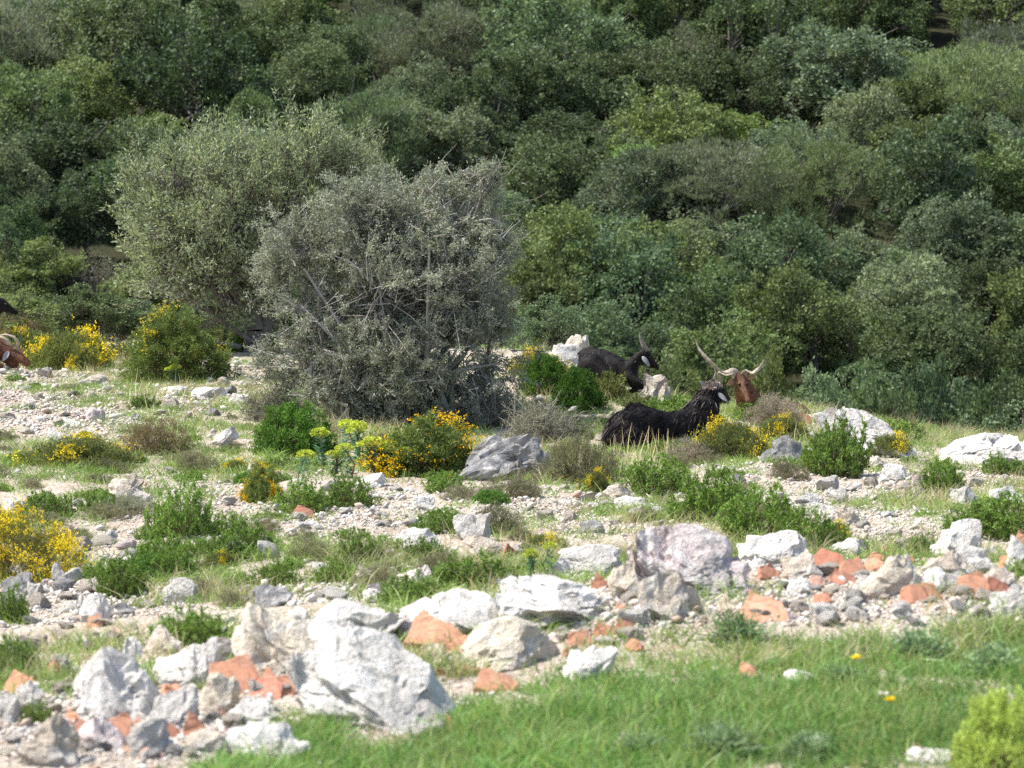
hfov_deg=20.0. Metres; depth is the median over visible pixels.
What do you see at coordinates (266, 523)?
dwarf shrub
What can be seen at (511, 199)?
oak tree
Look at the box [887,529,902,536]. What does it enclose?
stone
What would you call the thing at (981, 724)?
evergreen shrub
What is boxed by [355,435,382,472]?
spurge plant
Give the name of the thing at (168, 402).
stone
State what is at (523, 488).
dwarf shrub
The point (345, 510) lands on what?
stone
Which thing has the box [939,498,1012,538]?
evergreen shrub
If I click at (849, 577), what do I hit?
tile fragment
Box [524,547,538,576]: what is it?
spurge plant
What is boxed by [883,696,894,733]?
dandelion
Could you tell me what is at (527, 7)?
oak tree
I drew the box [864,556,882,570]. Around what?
tile fragment
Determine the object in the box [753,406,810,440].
gorse bush
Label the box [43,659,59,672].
tile fragment
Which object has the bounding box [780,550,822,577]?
rock
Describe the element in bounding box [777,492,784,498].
stone
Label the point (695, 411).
goat
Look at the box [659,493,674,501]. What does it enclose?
dwarf shrub
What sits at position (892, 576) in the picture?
rock
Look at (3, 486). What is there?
evergreen shrub
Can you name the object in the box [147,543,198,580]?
evergreen shrub
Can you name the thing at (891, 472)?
rock
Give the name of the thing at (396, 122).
heather tree
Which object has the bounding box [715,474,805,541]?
evergreen shrub
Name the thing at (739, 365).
maquis shrub
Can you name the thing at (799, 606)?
stone
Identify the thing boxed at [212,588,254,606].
dwarf shrub
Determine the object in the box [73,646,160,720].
boulder
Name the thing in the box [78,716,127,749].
rock
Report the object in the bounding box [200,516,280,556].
evergreen shrub
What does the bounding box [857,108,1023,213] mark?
oak tree
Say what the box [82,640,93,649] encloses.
stone
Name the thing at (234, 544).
stone
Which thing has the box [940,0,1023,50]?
oak tree
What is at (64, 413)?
stone
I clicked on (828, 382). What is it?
maquis shrub
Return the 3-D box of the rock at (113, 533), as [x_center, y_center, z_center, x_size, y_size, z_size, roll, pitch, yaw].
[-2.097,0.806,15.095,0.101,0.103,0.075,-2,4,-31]
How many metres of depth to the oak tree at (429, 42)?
89.37 m
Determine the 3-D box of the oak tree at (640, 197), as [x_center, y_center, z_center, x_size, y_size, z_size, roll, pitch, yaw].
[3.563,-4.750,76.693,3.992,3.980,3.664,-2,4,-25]
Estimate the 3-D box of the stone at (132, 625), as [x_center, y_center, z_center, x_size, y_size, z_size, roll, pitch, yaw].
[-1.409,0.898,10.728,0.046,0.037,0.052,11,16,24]
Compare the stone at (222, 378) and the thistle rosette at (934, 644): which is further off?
the stone at (222, 378)
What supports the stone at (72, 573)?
on the ground at (942, 34)
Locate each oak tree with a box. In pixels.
[0,0,58,75]
[0,51,49,109]
[0,65,102,157]
[0,113,138,199]
[0,127,54,226]
[18,0,140,95]
[24,54,150,143]
[36,0,197,138]
[41,168,131,270]
[88,111,217,190]
[101,311,190,340]
[127,0,223,34]
[150,48,272,112]
[183,160,315,249]
[201,84,310,155]
[243,0,368,65]
[246,83,328,131]
[250,36,378,143]
[273,13,380,124]
[283,131,397,198]
[332,8,398,77]
[350,0,357,12]
[363,94,513,191]
[371,48,467,115]
[419,61,529,165]
[421,0,539,94]
[424,186,536,270]
[464,86,557,159]
[471,0,559,20]
[471,28,618,131]
[481,106,633,194]
[486,129,614,224]
[493,208,593,305]
[502,197,635,312]
[559,0,692,54]
[566,37,706,122]
[573,130,737,239]
[601,81,741,219]
[617,214,724,352]
[634,39,782,134]
[646,206,760,276]
[675,0,817,44]
[717,208,878,335]
[722,112,836,205]
[746,17,934,141]
[761,386,820,401]
[769,36,838,134]
[781,0,830,36]
[781,220,904,306]
[793,0,934,58]
[813,75,914,197]
[845,248,983,354]
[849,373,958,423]
[852,295,1000,394]
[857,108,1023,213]
[869,67,978,134]
[876,182,1023,303]
[881,115,984,171]
[885,0,952,39]
[891,41,996,107]
[934,250,1023,346]
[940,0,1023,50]
[958,136,1023,233]
[986,110,1023,166]
[1010,211,1023,221]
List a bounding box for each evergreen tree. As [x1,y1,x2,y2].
[577,132,679,222]
[707,108,822,191]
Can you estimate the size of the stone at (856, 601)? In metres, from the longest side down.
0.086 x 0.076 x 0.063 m
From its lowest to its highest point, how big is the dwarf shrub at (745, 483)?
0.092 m
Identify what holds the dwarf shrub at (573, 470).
on the ground at (942, 34)
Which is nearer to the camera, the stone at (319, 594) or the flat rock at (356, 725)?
the flat rock at (356, 725)
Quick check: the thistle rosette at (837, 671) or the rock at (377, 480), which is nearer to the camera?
the thistle rosette at (837, 671)
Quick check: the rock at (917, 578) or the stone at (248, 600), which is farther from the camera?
the stone at (248, 600)
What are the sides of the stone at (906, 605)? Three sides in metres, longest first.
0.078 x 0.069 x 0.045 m
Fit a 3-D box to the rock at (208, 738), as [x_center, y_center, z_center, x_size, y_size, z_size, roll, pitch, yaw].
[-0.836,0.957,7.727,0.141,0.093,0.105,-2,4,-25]
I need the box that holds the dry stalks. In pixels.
[115,370,831,476]
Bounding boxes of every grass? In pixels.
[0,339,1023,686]
[0,341,1023,703]
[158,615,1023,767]
[182,618,1023,767]
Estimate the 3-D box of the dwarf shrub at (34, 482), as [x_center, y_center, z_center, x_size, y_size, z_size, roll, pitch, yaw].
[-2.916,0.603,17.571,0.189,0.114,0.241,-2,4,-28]
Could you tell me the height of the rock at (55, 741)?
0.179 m
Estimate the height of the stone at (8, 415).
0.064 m
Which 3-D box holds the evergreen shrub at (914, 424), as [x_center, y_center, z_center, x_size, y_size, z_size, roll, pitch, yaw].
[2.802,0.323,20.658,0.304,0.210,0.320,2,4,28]
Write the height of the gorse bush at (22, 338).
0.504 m
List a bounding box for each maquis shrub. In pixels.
[0,181,72,285]
[0,216,53,296]
[0,232,91,303]
[0,272,16,299]
[0,286,63,334]
[1,290,91,337]
[38,282,137,336]
[61,247,124,292]
[86,115,209,265]
[96,251,191,326]
[100,297,173,340]
[103,331,165,340]
[111,11,294,157]
[123,0,225,49]
[178,291,243,333]
[182,0,289,69]
[216,293,299,338]
[226,268,313,340]
[238,295,317,336]
[293,265,377,311]
[407,166,497,238]
[437,322,522,348]
[470,0,632,129]
[484,243,584,347]
[502,292,590,349]
[555,210,687,344]
[570,293,673,378]
[577,67,671,142]
[583,19,675,80]
[600,343,642,378]
[608,222,656,252]
[633,236,708,272]
[638,359,705,398]
[642,255,768,382]
[655,352,690,397]
[660,304,799,398]
[684,0,841,126]
[700,344,743,400]
[719,252,864,397]
[723,304,818,377]
[744,343,800,402]
[761,358,807,404]
[791,356,877,415]
[808,292,896,393]
[826,352,922,423]
[830,348,955,413]
[843,319,922,394]
[852,369,880,409]
[856,104,997,270]
[859,248,963,328]
[892,344,957,428]
[905,362,993,416]
[937,395,993,427]
[946,367,1023,434]
[950,399,1023,435]
[952,212,1023,267]
[971,325,1023,410]
[986,266,1023,361]
[993,377,1023,431]
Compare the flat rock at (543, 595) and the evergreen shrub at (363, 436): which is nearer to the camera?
the flat rock at (543, 595)
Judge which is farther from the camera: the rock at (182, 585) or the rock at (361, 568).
the rock at (361, 568)
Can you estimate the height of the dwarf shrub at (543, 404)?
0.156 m
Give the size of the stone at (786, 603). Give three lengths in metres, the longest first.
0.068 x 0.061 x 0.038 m
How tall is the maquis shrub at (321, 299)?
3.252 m
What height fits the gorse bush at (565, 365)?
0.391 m
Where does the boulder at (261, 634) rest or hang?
on the ground at (942, 34)
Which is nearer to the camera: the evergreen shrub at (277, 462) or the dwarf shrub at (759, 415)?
the evergreen shrub at (277, 462)
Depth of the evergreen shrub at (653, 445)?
19.45 m
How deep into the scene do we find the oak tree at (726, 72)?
85.03 m
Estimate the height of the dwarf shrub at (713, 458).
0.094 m
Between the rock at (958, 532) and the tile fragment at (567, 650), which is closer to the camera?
the tile fragment at (567, 650)
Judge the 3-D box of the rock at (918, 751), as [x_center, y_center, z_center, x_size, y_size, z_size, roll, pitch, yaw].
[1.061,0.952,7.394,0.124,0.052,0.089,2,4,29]
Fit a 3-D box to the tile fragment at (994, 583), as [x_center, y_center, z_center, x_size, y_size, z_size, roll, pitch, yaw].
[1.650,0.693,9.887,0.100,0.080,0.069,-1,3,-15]
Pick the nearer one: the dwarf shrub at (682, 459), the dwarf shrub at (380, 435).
the dwarf shrub at (682, 459)
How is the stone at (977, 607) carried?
on the ground at (942, 34)
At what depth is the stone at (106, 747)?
7.70 m
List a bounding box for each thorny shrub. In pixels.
[236,379,316,422]
[447,373,526,429]
[490,388,600,443]
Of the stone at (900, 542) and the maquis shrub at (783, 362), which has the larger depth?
the maquis shrub at (783, 362)
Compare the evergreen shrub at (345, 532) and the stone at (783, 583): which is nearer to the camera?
the stone at (783, 583)
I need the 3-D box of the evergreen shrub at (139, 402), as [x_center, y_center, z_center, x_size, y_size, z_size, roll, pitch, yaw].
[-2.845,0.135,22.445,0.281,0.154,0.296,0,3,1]
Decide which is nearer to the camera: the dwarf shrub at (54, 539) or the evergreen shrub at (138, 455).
the dwarf shrub at (54, 539)
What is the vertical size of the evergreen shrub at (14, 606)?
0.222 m
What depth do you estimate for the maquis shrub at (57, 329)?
33.78 m
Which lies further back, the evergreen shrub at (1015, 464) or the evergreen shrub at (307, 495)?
the evergreen shrub at (1015, 464)
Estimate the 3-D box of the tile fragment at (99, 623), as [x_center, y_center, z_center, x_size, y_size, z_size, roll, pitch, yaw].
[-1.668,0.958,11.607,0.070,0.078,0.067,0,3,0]
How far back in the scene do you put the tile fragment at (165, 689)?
8.54 m
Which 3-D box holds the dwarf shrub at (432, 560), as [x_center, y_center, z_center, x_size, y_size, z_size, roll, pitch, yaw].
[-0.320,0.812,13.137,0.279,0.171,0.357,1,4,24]
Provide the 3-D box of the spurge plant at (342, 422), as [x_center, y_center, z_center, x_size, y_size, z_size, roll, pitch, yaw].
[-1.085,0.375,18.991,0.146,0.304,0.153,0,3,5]
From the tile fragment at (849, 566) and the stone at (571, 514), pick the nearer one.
the tile fragment at (849, 566)
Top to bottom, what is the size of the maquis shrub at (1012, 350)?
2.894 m
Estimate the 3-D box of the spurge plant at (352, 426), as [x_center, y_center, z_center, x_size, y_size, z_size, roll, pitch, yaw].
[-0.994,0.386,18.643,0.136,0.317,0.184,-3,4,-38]
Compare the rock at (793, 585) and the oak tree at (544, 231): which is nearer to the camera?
the rock at (793, 585)
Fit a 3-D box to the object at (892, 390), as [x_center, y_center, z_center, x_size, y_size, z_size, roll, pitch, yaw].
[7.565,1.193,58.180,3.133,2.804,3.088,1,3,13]
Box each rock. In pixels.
[0,690,20,724]
[1,571,35,594]
[2,497,27,512]
[8,550,47,579]
[16,680,44,710]
[19,712,79,767]
[46,430,61,439]
[51,562,65,580]
[62,417,82,425]
[74,593,83,610]
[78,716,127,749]
[79,374,108,386]
[79,593,111,622]
[85,407,105,420]
[103,529,117,543]
[109,478,149,501]
[110,601,134,617]
[123,636,142,659]
[126,718,173,753]
[143,624,181,654]
[149,683,199,723]
[153,637,226,687]
[156,386,186,395]
[159,577,197,605]
[178,725,224,753]
[191,386,228,400]
[198,672,241,712]
[212,427,238,445]
[219,637,233,658]
[226,721,310,763]
[227,696,282,722]
[229,393,248,403]
[252,583,294,607]
[283,714,373,728]
[287,606,308,619]
[310,562,331,570]
[310,597,410,633]
[350,565,373,582]
[355,472,385,489]
[363,588,382,603]
[395,565,431,585]
[395,588,498,638]
[399,527,441,550]
[410,495,434,510]
[410,719,445,738]
[422,643,446,658]
[452,512,490,539]
[453,535,504,558]
[459,614,559,671]
[492,574,611,628]
[549,343,581,365]
[549,543,622,577]
[563,645,617,684]
[565,334,589,348]
[577,520,605,532]
[603,483,635,500]
[607,561,639,598]
[613,495,655,508]
[637,569,700,620]
[638,373,668,398]
[657,383,670,403]
[727,561,751,590]
[737,530,806,568]
[759,435,801,462]
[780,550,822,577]
[784,669,817,681]
[785,577,811,596]
[792,490,822,508]
[813,502,836,514]
[814,406,892,435]
[824,487,848,503]
[829,538,866,557]
[834,505,859,524]
[848,417,917,457]
[852,574,865,589]
[860,553,913,599]
[867,455,883,468]
[878,463,907,481]
[901,553,923,584]
[904,747,950,765]
[905,472,927,494]
[919,546,977,576]
[923,567,957,593]
[930,518,981,557]
[948,486,977,507]
[956,545,994,573]
[983,565,1015,587]
[988,582,1023,614]
[989,485,1021,501]
[1004,534,1023,569]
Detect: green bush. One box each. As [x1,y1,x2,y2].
[311,0,343,22]
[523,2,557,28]
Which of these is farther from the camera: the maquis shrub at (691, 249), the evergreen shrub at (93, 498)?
the maquis shrub at (691, 249)
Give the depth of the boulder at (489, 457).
17.98 m
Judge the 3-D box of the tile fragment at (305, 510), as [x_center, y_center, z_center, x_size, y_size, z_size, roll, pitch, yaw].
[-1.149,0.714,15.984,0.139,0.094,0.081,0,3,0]
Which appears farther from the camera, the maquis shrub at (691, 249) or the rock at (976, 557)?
the maquis shrub at (691, 249)
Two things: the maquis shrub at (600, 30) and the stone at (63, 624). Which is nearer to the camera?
the stone at (63, 624)
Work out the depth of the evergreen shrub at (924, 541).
13.52 m
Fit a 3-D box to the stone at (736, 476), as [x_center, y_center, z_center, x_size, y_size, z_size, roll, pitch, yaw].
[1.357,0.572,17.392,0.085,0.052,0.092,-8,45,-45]
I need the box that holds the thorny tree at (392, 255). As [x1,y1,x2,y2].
[240,148,551,430]
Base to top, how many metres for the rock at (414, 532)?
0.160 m
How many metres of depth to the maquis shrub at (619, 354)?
30.08 m
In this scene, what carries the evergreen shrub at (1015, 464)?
on the ground at (942, 34)
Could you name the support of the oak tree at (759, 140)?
on the ground at (942, 34)
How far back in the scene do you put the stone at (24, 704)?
8.42 m
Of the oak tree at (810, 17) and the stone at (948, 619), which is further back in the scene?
the oak tree at (810, 17)
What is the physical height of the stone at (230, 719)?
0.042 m
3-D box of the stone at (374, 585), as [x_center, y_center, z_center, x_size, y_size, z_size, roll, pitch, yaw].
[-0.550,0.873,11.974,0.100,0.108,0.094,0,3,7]
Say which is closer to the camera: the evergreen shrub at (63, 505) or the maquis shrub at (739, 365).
the evergreen shrub at (63, 505)
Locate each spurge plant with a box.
[164,364,181,382]
[295,449,314,491]
[310,427,330,469]
[325,450,351,475]
[334,443,354,476]
[336,419,353,456]
[345,420,367,463]
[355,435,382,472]
[377,439,398,470]
[399,447,411,473]
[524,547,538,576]
[542,541,556,574]
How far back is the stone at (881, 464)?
18.32 m
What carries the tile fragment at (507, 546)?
on the ground at (942, 34)
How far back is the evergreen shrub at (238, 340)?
28.59 m
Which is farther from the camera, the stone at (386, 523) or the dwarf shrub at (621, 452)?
the dwarf shrub at (621, 452)
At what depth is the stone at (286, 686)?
8.61 m
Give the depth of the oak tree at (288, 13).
94.05 m
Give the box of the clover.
[209,634,1023,767]
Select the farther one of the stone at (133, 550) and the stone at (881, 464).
the stone at (881, 464)
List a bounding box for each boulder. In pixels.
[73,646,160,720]
[231,601,313,684]
[289,617,457,734]
[458,434,551,480]
[627,523,740,596]
[939,432,1023,465]
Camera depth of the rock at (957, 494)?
15.93 m
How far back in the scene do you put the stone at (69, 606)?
12.42 m
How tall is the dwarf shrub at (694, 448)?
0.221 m
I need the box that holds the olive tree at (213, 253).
[97,80,410,351]
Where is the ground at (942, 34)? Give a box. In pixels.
[0,0,1023,767]
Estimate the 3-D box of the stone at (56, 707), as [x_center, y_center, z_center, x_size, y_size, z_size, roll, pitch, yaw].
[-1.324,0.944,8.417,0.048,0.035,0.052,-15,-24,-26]
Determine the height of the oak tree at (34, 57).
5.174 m
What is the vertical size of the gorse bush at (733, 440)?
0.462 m
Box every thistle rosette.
[607,729,668,755]
[675,718,781,764]
[689,607,773,646]
[759,728,847,765]
[812,661,868,687]
[862,622,967,665]
[945,639,1023,676]
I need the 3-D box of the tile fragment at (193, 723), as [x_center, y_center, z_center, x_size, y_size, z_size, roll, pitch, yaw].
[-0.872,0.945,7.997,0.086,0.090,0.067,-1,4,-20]
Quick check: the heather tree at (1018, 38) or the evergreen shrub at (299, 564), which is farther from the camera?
the heather tree at (1018, 38)
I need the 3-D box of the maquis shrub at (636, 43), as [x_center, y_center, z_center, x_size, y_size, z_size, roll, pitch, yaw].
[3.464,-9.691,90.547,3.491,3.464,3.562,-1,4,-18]
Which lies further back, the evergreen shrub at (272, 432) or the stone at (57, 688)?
the evergreen shrub at (272, 432)
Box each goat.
[0,297,17,315]
[0,334,31,368]
[577,333,658,393]
[598,368,733,451]
[695,339,809,413]
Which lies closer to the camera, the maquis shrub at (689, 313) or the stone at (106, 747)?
the stone at (106, 747)
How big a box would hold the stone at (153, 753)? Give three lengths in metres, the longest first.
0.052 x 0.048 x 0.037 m
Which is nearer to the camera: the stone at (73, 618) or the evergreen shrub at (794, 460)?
the stone at (73, 618)
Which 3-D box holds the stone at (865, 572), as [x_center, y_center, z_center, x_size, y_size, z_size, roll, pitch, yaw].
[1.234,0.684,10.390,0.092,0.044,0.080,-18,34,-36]
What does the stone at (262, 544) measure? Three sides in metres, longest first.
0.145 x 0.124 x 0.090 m
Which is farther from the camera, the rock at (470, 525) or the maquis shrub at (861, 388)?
the maquis shrub at (861, 388)
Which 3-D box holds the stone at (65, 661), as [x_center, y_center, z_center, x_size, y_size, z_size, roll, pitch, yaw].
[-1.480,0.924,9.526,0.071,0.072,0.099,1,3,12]
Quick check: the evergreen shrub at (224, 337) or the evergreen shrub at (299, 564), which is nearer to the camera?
the evergreen shrub at (299, 564)
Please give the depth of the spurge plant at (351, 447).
17.80 m
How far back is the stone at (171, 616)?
10.66 m
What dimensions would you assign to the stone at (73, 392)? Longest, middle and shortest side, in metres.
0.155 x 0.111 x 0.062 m
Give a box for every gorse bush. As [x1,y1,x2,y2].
[0,494,94,583]
[1,321,56,354]
[6,424,142,468]
[20,315,124,369]
[65,339,104,370]
[116,299,243,383]
[203,545,237,567]
[213,455,249,472]
[235,458,282,503]
[351,406,483,477]
[506,339,573,375]
[518,526,568,552]
[576,466,611,492]
[688,405,772,459]
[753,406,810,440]
[808,516,857,538]
[862,426,913,457]
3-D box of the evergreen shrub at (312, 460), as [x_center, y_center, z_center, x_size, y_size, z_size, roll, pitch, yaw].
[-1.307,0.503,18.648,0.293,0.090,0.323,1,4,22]
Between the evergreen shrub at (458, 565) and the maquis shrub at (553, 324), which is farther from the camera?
the maquis shrub at (553, 324)
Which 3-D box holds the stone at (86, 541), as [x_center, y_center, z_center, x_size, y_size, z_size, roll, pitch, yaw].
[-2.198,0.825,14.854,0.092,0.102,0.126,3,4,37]
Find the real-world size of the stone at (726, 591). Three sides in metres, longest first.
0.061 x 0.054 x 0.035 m
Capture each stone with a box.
[0,412,15,419]
[1,747,17,757]
[4,591,25,599]
[5,735,21,743]
[17,634,47,652]
[20,385,31,390]
[20,427,33,433]
[20,701,31,712]
[23,615,42,624]
[25,402,35,409]
[27,581,43,595]
[28,592,51,609]
[34,393,43,399]
[37,367,51,376]
[42,578,53,585]
[47,704,61,711]
[50,418,64,426]
[51,578,76,590]
[51,628,65,639]
[51,654,71,671]
[52,680,72,693]
[56,603,74,613]
[56,621,73,628]
[58,411,70,415]
[58,592,77,599]
[59,432,70,438]
[60,550,86,561]
[63,567,83,580]
[66,390,79,395]
[67,616,79,621]
[72,536,92,550]
[73,499,83,506]
[77,578,97,592]
[79,745,89,751]
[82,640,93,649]
[89,742,112,751]
[90,618,112,624]
[91,534,113,546]
[102,385,111,390]
[102,630,123,642]
[115,537,136,548]
[120,548,138,556]
[125,621,137,629]
[129,474,144,479]
[130,753,139,758]
[131,413,140,420]
[139,601,158,607]
[140,747,158,760]
[154,409,165,413]
[158,614,177,623]
[162,398,178,408]
[164,743,184,756]
[167,717,181,725]
[180,746,196,758]
[204,710,221,719]
[206,407,221,415]
[214,740,231,758]
[217,376,229,385]
[219,626,227,635]
[221,713,242,726]
[222,616,234,621]
[223,496,236,505]
[223,541,244,553]
[226,385,236,393]
[240,596,254,604]
[248,678,263,691]
[257,540,278,557]
[272,503,287,511]
[283,684,290,689]
[290,512,306,521]
[293,522,310,528]
[299,576,316,582]
[313,591,324,597]
[314,525,323,529]
[320,480,337,490]
[323,586,348,599]
[339,507,351,512]
[366,508,374,512]
[366,583,384,595]
[374,511,388,517]
[379,519,391,526]
[387,567,398,574]
[389,486,402,490]
[403,518,416,525]
[511,545,523,553]
[531,395,542,402]
[536,508,553,520]
[557,625,568,632]
[557,631,570,640]
[560,484,568,488]
[561,510,576,520]
[568,406,576,413]
[576,625,591,631]
[578,492,596,501]
[586,502,599,510]
[593,636,612,644]
[610,518,621,523]
[614,607,632,614]
[615,626,638,639]
[617,607,649,626]
[620,590,639,603]
[652,506,662,514]
[654,519,663,525]
[725,589,735,597]
[732,473,745,482]
[741,586,755,596]
[749,476,760,481]
[749,608,769,614]
[773,563,781,567]
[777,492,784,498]
[778,580,788,588]
[779,598,791,608]
[788,613,798,619]
[790,600,808,612]
[794,499,809,503]
[800,588,810,594]
[809,602,834,616]
[811,585,823,590]
[815,610,840,625]
[816,475,838,489]
[817,561,839,575]
[824,585,840,592]
[838,596,861,611]
[839,586,851,593]
[844,588,866,601]
[845,605,868,621]
[846,487,855,491]
[851,568,869,575]
[854,520,870,528]
[862,477,877,487]
[871,463,883,468]
[878,593,891,599]
[881,511,897,517]
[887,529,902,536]
[891,607,911,620]
[892,600,912,612]
[893,538,906,550]
[894,481,910,488]
[907,617,924,626]
[921,596,937,602]
[944,615,958,624]
[948,585,973,597]
[949,599,969,616]
[960,595,971,603]
[966,478,983,486]
[970,604,989,617]
[974,588,992,601]
[985,546,1003,557]
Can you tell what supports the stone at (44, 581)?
on the ground at (942, 34)
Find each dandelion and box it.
[851,654,860,679]
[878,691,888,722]
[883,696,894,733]
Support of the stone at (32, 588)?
on the ground at (942, 34)
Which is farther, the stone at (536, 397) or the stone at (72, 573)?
the stone at (536, 397)
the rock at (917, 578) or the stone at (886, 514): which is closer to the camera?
the rock at (917, 578)
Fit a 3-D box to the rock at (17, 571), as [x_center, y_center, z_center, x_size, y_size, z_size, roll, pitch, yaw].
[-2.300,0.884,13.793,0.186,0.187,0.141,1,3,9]
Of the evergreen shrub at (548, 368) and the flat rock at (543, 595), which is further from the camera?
the evergreen shrub at (548, 368)
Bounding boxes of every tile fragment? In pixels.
[3,669,32,692]
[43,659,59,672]
[66,709,79,720]
[70,717,85,729]
[86,614,102,627]
[108,711,132,738]
[121,744,129,752]
[132,714,141,724]
[136,747,162,759]
[161,683,180,690]
[161,686,174,693]
[168,722,179,737]
[182,710,206,735]
[208,654,259,693]
[247,672,283,699]
[263,666,273,675]
[276,675,295,695]
[292,505,314,517]
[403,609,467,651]
[434,667,446,675]
[459,665,480,674]
[474,667,520,691]
[502,543,520,561]
[562,644,578,655]
[566,629,593,645]
[590,572,609,588]
[591,620,614,636]
[614,602,625,612]
[615,618,634,628]
[625,638,643,651]
[737,661,757,675]
[740,589,789,622]
[757,563,779,579]
[789,413,812,422]
[808,574,825,585]
[812,592,832,602]
[813,548,843,569]
[828,572,847,584]
[832,567,856,582]
[839,557,864,573]
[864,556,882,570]
[870,552,886,563]
[899,583,942,603]
[957,571,990,597]
[986,576,1008,591]
[998,556,1006,566]
[1016,530,1023,542]
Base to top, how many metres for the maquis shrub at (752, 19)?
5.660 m
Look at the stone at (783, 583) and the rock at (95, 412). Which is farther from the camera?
the rock at (95, 412)
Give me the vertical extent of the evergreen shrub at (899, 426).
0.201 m
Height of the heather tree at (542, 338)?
0.598 m
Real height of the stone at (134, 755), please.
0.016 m
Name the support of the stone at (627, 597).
on the ground at (942, 34)
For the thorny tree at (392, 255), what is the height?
2.168 m
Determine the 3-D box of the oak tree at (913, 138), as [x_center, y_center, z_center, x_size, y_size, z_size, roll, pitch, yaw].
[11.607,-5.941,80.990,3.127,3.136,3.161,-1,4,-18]
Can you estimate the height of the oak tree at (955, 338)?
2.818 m
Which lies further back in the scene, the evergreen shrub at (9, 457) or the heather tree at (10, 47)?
the heather tree at (10, 47)
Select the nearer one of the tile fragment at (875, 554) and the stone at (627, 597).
the stone at (627, 597)
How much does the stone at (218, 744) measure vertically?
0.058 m
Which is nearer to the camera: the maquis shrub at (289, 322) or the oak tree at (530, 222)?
the maquis shrub at (289, 322)
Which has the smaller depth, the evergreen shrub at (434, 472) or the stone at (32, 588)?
the stone at (32, 588)
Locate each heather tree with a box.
[0,0,65,76]
[81,0,192,103]
[191,0,271,22]
[196,126,308,178]
[305,76,450,190]
[344,0,460,34]
[351,11,413,94]
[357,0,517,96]
[512,319,584,349]
[564,0,637,51]
[625,134,805,246]
[659,18,737,84]
[734,125,891,247]
[891,37,1023,134]
[915,0,956,24]
[954,15,1023,124]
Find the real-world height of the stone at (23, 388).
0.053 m
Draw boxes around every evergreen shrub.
[0,479,13,491]
[0,578,29,622]
[0,630,41,674]
[2,449,32,465]
[3,373,26,381]
[10,488,79,520]
[18,696,53,723]
[72,486,108,497]
[75,488,127,512]
[76,556,146,583]
[88,551,155,599]
[103,334,143,360]
[125,527,192,560]
[126,393,161,409]
[126,452,146,463]
[128,551,177,579]
[132,524,176,539]
[142,472,215,539]
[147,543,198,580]
[147,602,231,647]
[152,434,193,451]
[170,424,196,431]
[173,467,206,481]
[173,536,210,556]
[185,434,202,440]
[198,326,238,350]
[200,509,251,535]
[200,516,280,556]
[214,543,266,558]
[221,330,281,352]
[223,569,256,586]
[232,471,249,484]
[236,422,260,428]
[246,398,342,456]
[249,558,301,585]
[253,510,288,518]
[261,453,296,469]
[270,556,305,569]
[272,476,334,513]
[279,472,294,481]
[290,456,329,467]
[313,554,353,583]
[322,472,385,507]
[329,524,371,539]
[332,557,361,571]
[333,529,383,561]
[362,430,378,437]
[364,535,407,551]
[369,572,453,605]
[403,533,447,559]
[408,507,463,534]
[414,505,465,520]
[416,546,520,590]
[420,468,456,481]
[421,469,475,493]
[431,571,476,585]
[469,489,511,505]
[517,354,566,395]
[524,559,549,570]
[549,362,609,412]
[565,428,596,438]
[588,368,628,401]
[608,451,700,496]
[614,464,633,476]
[619,391,657,406]
[641,392,691,411]
[644,439,676,452]
[665,460,759,522]
[666,500,708,520]
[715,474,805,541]
[720,466,746,476]
[731,396,786,421]
[771,455,809,466]
[774,506,849,550]
[797,409,873,478]
[844,534,870,551]
[883,418,924,439]
[891,414,928,436]
[899,456,928,462]
[907,529,935,554]
[912,510,937,516]
[919,453,965,493]
[925,457,964,470]
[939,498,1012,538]
[948,682,1023,767]
[970,496,1014,508]
[975,489,1023,540]
[981,450,1013,474]
[999,457,1023,476]
[1000,557,1023,578]
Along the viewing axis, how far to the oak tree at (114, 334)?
61.48 m
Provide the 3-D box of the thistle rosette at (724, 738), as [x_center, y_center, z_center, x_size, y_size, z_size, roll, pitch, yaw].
[0.542,0.926,7.510,0.308,0.121,0.310,1,3,15]
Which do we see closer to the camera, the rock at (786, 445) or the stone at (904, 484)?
the stone at (904, 484)
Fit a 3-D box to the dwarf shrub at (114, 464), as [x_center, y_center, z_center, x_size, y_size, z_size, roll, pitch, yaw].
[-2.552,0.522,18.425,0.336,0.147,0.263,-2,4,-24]
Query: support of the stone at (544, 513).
on the ground at (942, 34)
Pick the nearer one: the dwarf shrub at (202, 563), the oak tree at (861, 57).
the dwarf shrub at (202, 563)
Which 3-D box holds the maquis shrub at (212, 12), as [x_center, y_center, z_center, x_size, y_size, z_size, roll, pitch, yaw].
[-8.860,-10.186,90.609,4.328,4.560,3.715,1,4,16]
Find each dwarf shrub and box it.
[0,311,50,336]
[0,428,15,440]
[0,445,14,450]
[0,464,12,477]
[15,476,45,489]
[20,534,80,552]
[23,508,68,528]
[55,524,93,538]
[58,382,84,390]
[79,500,135,522]
[84,472,112,483]
[86,457,133,473]
[100,491,159,516]
[117,412,196,455]
[160,449,196,461]
[173,449,223,472]
[191,559,228,571]
[192,574,220,597]
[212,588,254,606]
[219,440,245,451]
[223,413,238,418]
[253,516,283,533]
[283,526,321,541]
[284,535,337,560]
[330,426,345,438]
[344,563,397,589]
[368,559,408,574]
[372,430,386,441]
[413,549,471,572]
[435,483,479,500]
[476,499,526,535]
[478,470,545,499]
[507,527,533,541]
[525,473,547,483]
[530,397,555,411]
[537,430,620,483]
[566,472,591,483]
[604,448,624,458]
[628,506,666,522]
[657,434,724,465]
[659,450,694,468]
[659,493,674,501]
[690,453,727,464]
[735,480,760,489]
[741,391,808,425]
[763,458,811,481]

